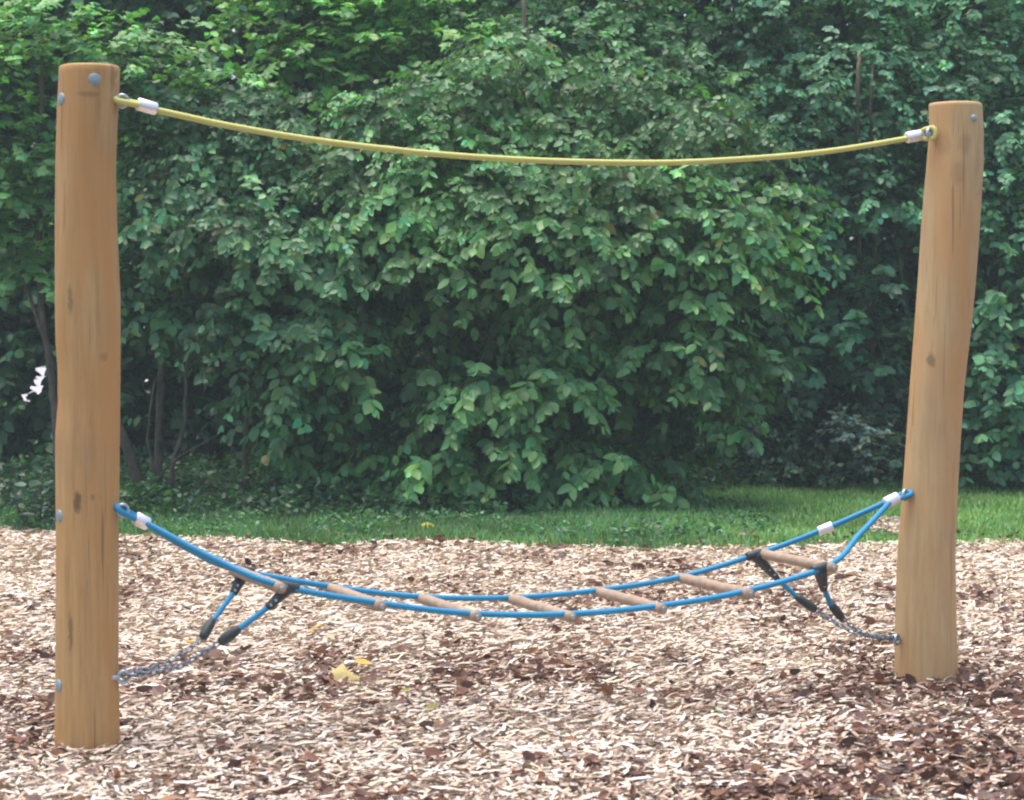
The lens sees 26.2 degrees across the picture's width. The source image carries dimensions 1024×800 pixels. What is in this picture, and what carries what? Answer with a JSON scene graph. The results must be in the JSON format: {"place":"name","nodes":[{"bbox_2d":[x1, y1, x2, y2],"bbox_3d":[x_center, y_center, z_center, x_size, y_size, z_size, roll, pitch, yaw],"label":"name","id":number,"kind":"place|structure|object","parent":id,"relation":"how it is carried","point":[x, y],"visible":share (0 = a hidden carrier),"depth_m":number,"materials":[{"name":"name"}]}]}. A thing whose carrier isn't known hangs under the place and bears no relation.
{"place":"outdoors","nodes":[
{"label":"outdoors","id":0,"kind":"place"},
{"bbox_2d":[22,367,147,401],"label":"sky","id":1,"kind":"structure","parent":0,"point":[38,380],"depth_m":37.37,"materials":[{"name":"white"}]},
{"bbox_2d":[28,0,940,239],"label":"sky","id":2,"kind":"structure","parent":0,"point":[233,30],"materials":[{"name":"white"}]},
{"bbox_2d":[0,320,1022,544],"bbox_3d":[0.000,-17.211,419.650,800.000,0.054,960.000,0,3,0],"label":"ground","id":3,"kind":"structure","parent":0,"point":[207,445],"depth_m":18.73,"materials":[{"name":"green plant"}]},
{"bbox_2d":[0,0,293,474],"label":"young maple","id":4,"kind":"object","parent":3,"relation":"on","point":[34,253],"visible":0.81,"depth_m":14.95,"materials":[{"name":"green plant"}]},
{"bbox_2d":[26,73,439,505],"bbox_3d":[-1.861,-0.689,14.898,2.852,3.047,1.995,0,3,0],"label":"viburnum","id":5,"kind":"object","parent":3,"relation":"on","point":[179,229],"visible":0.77,"depth_m":14.51,"materials":[{"name":"green plant"}]},
{"bbox_2d":[195,0,512,464],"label":"young maple","id":6,"kind":"object","parent":3,"relation":"on","point":[346,16],"visible":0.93,"depth_m":15.84,"materials":[{"name":"green plant"}]},
{"bbox_2d":[0,0,1023,478],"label":"woodland","id":7,"kind":"object","parent":3,"relation":"on","point":[22,356],"visible":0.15,"depth_m":18.06,"materials":[{"name":"green plant"}]},
{"bbox_2d":[405,0,747,420],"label":"slender tree","id":8,"kind":"object","parent":3,"relation":"on","point":[622,46],"visible":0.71,"depth_m":15.89,"materials":[{"name":"green plant"}]},
{"bbox_2d":[0,515,1023,799],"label":"wood chips","id":9,"kind":"object","parent":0,"point":[138,763],"visible":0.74,"depth_m":7.93,"materials":[{"name":"beige wood"}]},
{"bbox_2d":[54,63,130,754],"bbox_3d":[-1.309,0.088,6.782,0.211,2.223,0.210,-2,3,-41],"label":"wooden post","id":10,"kind":"object","parent":9,"relation":"on","point":[88,673],"visible":0.94,"depth_m":6.70,"materials":[{"name":"brown wood"}]},
{"bbox_2d":[114,490,913,679],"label":"rope bridge","id":11,"kind":"structure","parent":10,"relation":"attached to","point":[282,587],"depth_m":7.35,"materials":[{"name":"blue fabric"}]},
{"bbox_2d":[113,96,937,165],"bbox_3d":[0.141,-0.870,7.306,2.971,0.173,0.082,-1,3,-23],"label":"hand rope","id":12,"kind":"object","parent":10,"relation":"attached to","point":[146,106],"visible":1,"depth_m":7.25,"materials":[{"name":"fabric"}]},
{"bbox_2d":[204,645,223,664],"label":"fallen leaf","id":13,"kind":"object","parent":9,"relation":"on","point":[214,653],"visible":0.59,"depth_m":8.28,"materials":[{"name":"brown plant"}]},
{"bbox_2d":[228,654,245,665],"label":"fallen leaf","id":14,"kind":"object","parent":9,"relation":"on","point":[234,660],"visible":0.97,"depth_m":8.17,"materials":[{"name":"brown plant"}]},
{"bbox_2d":[304,752,318,760],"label":"fallen leaf","id":15,"kind":"object","parent":9,"relation":"on","point":[311,756],"visible":1,"depth_m":6.58,"materials":[{"name":"brown plant"}]},
{"bbox_2d":[310,624,327,631],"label":"fallen leaf","id":16,"kind":"object","parent":9,"relation":"on","point":[315,627],"visible":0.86,"depth_m":8.93,"materials":[{"name":"yellow plant"}]},
{"bbox_2d":[318,676,339,686],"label":"fallen leaf","id":17,"kind":"object","parent":9,"relation":"on","point":[332,681],"visible":1,"depth_m":7.74,"materials":[{"name":"brown plant"}]},
{"bbox_2d":[327,633,335,637],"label":"fallen leaf","id":18,"kind":"object","parent":9,"relation":"on","point":[330,635],"visible":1,"depth_m":8.69,"materials":[{"name":"yellow plant"}]},
{"bbox_2d":[331,663,362,688],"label":"fallen leaf","id":19,"kind":"object","parent":9,"relation":"on","point":[339,672],"visible":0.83,"depth_m":7.87,"materials":[{"name":"yellow plant"}]},
{"bbox_2d":[354,658,371,663],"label":"fallen leaf","id":20,"kind":"object","parent":9,"relation":"on","point":[361,661],"visible":1,"depth_m":8.02,"materials":[{"name":"yellow plant"}]},
{"bbox_2d":[424,703,436,708],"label":"fallen leaf","id":21,"kind":"object","parent":9,"relation":"on","point":[432,705],"visible":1,"depth_m":7.41,"materials":[{"name":"yellow plant"}]},
{"bbox_2d":[424,747,447,761],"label":"fallen leaf","id":22,"kind":"object","parent":9,"relation":"on","point":[429,752],"visible":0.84,"depth_m":6.60,"materials":[{"name":"brown plant"}]},
{"bbox_2d":[0,529,1023,799],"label":"leaf litter","id":23,"kind":"object","parent":9,"relation":"on","point":[958,741],"visible":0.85,"depth_m":7.48,"materials":[{"name":"brown plant"}]},
{"bbox_2d":[893,101,983,687],"bbox_3d":[1.536,0.039,7.970,0.325,2.216,0.234,0,3,0],"label":"wooden post","id":24,"kind":"object","parent":9,"relation":"on","point":[925,644],"visible":0.94,"depth_m":7.89,"materials":[{"name":"brown wood"}]},
{"bbox_2d":[0,467,1023,552],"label":"lawn","id":25,"kind":"structure","parent":0,"point":[880,518],"depth_m":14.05,"materials":[{"name":"green plant"}]},
{"bbox_2d":[0,439,55,528],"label":"ivy","id":26,"kind":"object","parent":25,"relation":"on","point":[40,504],"visible":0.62,"depth_m":13.20,"materials":[{"name":"green plant"}]},
{"bbox_2d":[119,471,173,513],"bbox_3d":[-2.386,0.614,13.921,0.430,0.305,0.370,-2,3,-33],"label":"bramble","id":27,"kind":"object","parent":25,"relation":"on","point":[123,489],"visible":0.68,"depth_m":13.97,"materials":[{"name":"green plant"}]},
{"bbox_2d":[126,499,224,520],"bbox_3d":[-2.076,0.701,13.649,0.591,0.155,0.658,-1,3,-27],"label":"ivy","id":28,"kind":"object","parent":25,"relation":"on","point":[192,509],"visible":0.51,"depth_m":13.54,"materials":[{"name":"green plant"}]},
{"bbox_2d":[182,496,285,514],"bbox_3d":[-1.756,0.688,13.985,0.512,0.152,0.647,1,3,24],"label":"ivy","id":29,"kind":"object","parent":25,"relation":"on","point":[253,498],"visible":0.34,"depth_m":14.04,"materials":[{"name":"green plant"}]},
{"bbox_2d":[270,489,296,505],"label":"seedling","id":30,"kind":"object","parent":25,"relation":"on","point":[275,495],"visible":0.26,"depth_m":14.39,"materials":[{"name":"green plant"}]},
{"bbox_2d":[228,19,843,513],"bbox_3d":[0.138,-0.756,14.710,4.163,3.634,2.241,0,3,0],"label":"shrub","id":31,"kind":"object","parent":25,"relation":"on","point":[606,247],"visible":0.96,"depth_m":14.30,"materials":[{"name":"green plant"}]},
{"bbox_2d":[533,518,595,539],"bbox_3d":[0.292,0.756,12.719,0.328,0.152,0.439,1,3,23],"label":"nettle","id":32,"kind":"object","parent":25,"relation":"on","point":[555,522],"visible":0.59,"depth_m":12.71,"materials":[{"name":"green plant"}]},
{"bbox_2d":[609,509,687,538],"bbox_3d":[0.779,0.723,12.649,0.419,0.201,0.376,-1,3,-25],"label":"nettle","id":33,"kind":"object","parent":25,"relation":"on","point":[639,527],"visible":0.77,"depth_m":12.64,"materials":[{"name":"green plant"}]},
{"bbox_2d":[674,522,722,536],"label":"nettle","id":34,"kind":"object","parent":25,"relation":"on","point":[719,530],"visible":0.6,"depth_m":12.67,"materials":[{"name":"green plant"}]},
{"bbox_2d":[660,0,999,480],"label":"hazel","id":35,"kind":"object","parent":25,"relation":"on","point":[862,373],"visible":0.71,"depth_m":16.51,"materials":[{"name":"green plant"}]},
{"bbox_2d":[691,378,996,491],"bbox_3d":[2.453,0.381,16.601,2.461,1.104,1.331,0,3,0],"label":"shrub","id":36,"kind":"object","parent":25,"relation":"on","point":[895,463],"visible":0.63,"depth_m":16.50,"materials":[{"name":"green plant"}]},
{"bbox_2d":[816,402,905,486],"bbox_3d":[2.552,0.359,16.213,0.741,0.674,0.659,2,3,34],"label":"silverleaf bush","id":37,"kind":"object","parent":25,"relation":"on","point":[847,437],"visible":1,"depth_m":16.14,"materials":[{"name":"green plant"}]},
{"bbox_2d":[886,0,1023,486],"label":"hazel","id":38,"kind":"object","parent":25,"relation":"on","point":[1003,407],"visible":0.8,"depth_m":16.23,"materials":[{"name":"green plant"}]},
{"bbox_2d":[961,461,1023,487],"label":"bramble","id":39,"kind":"object","parent":25,"relation":"on","point":[977,479],"visible":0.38,"depth_m":16.34,"materials":[{"name":"green plant"}]}
]}

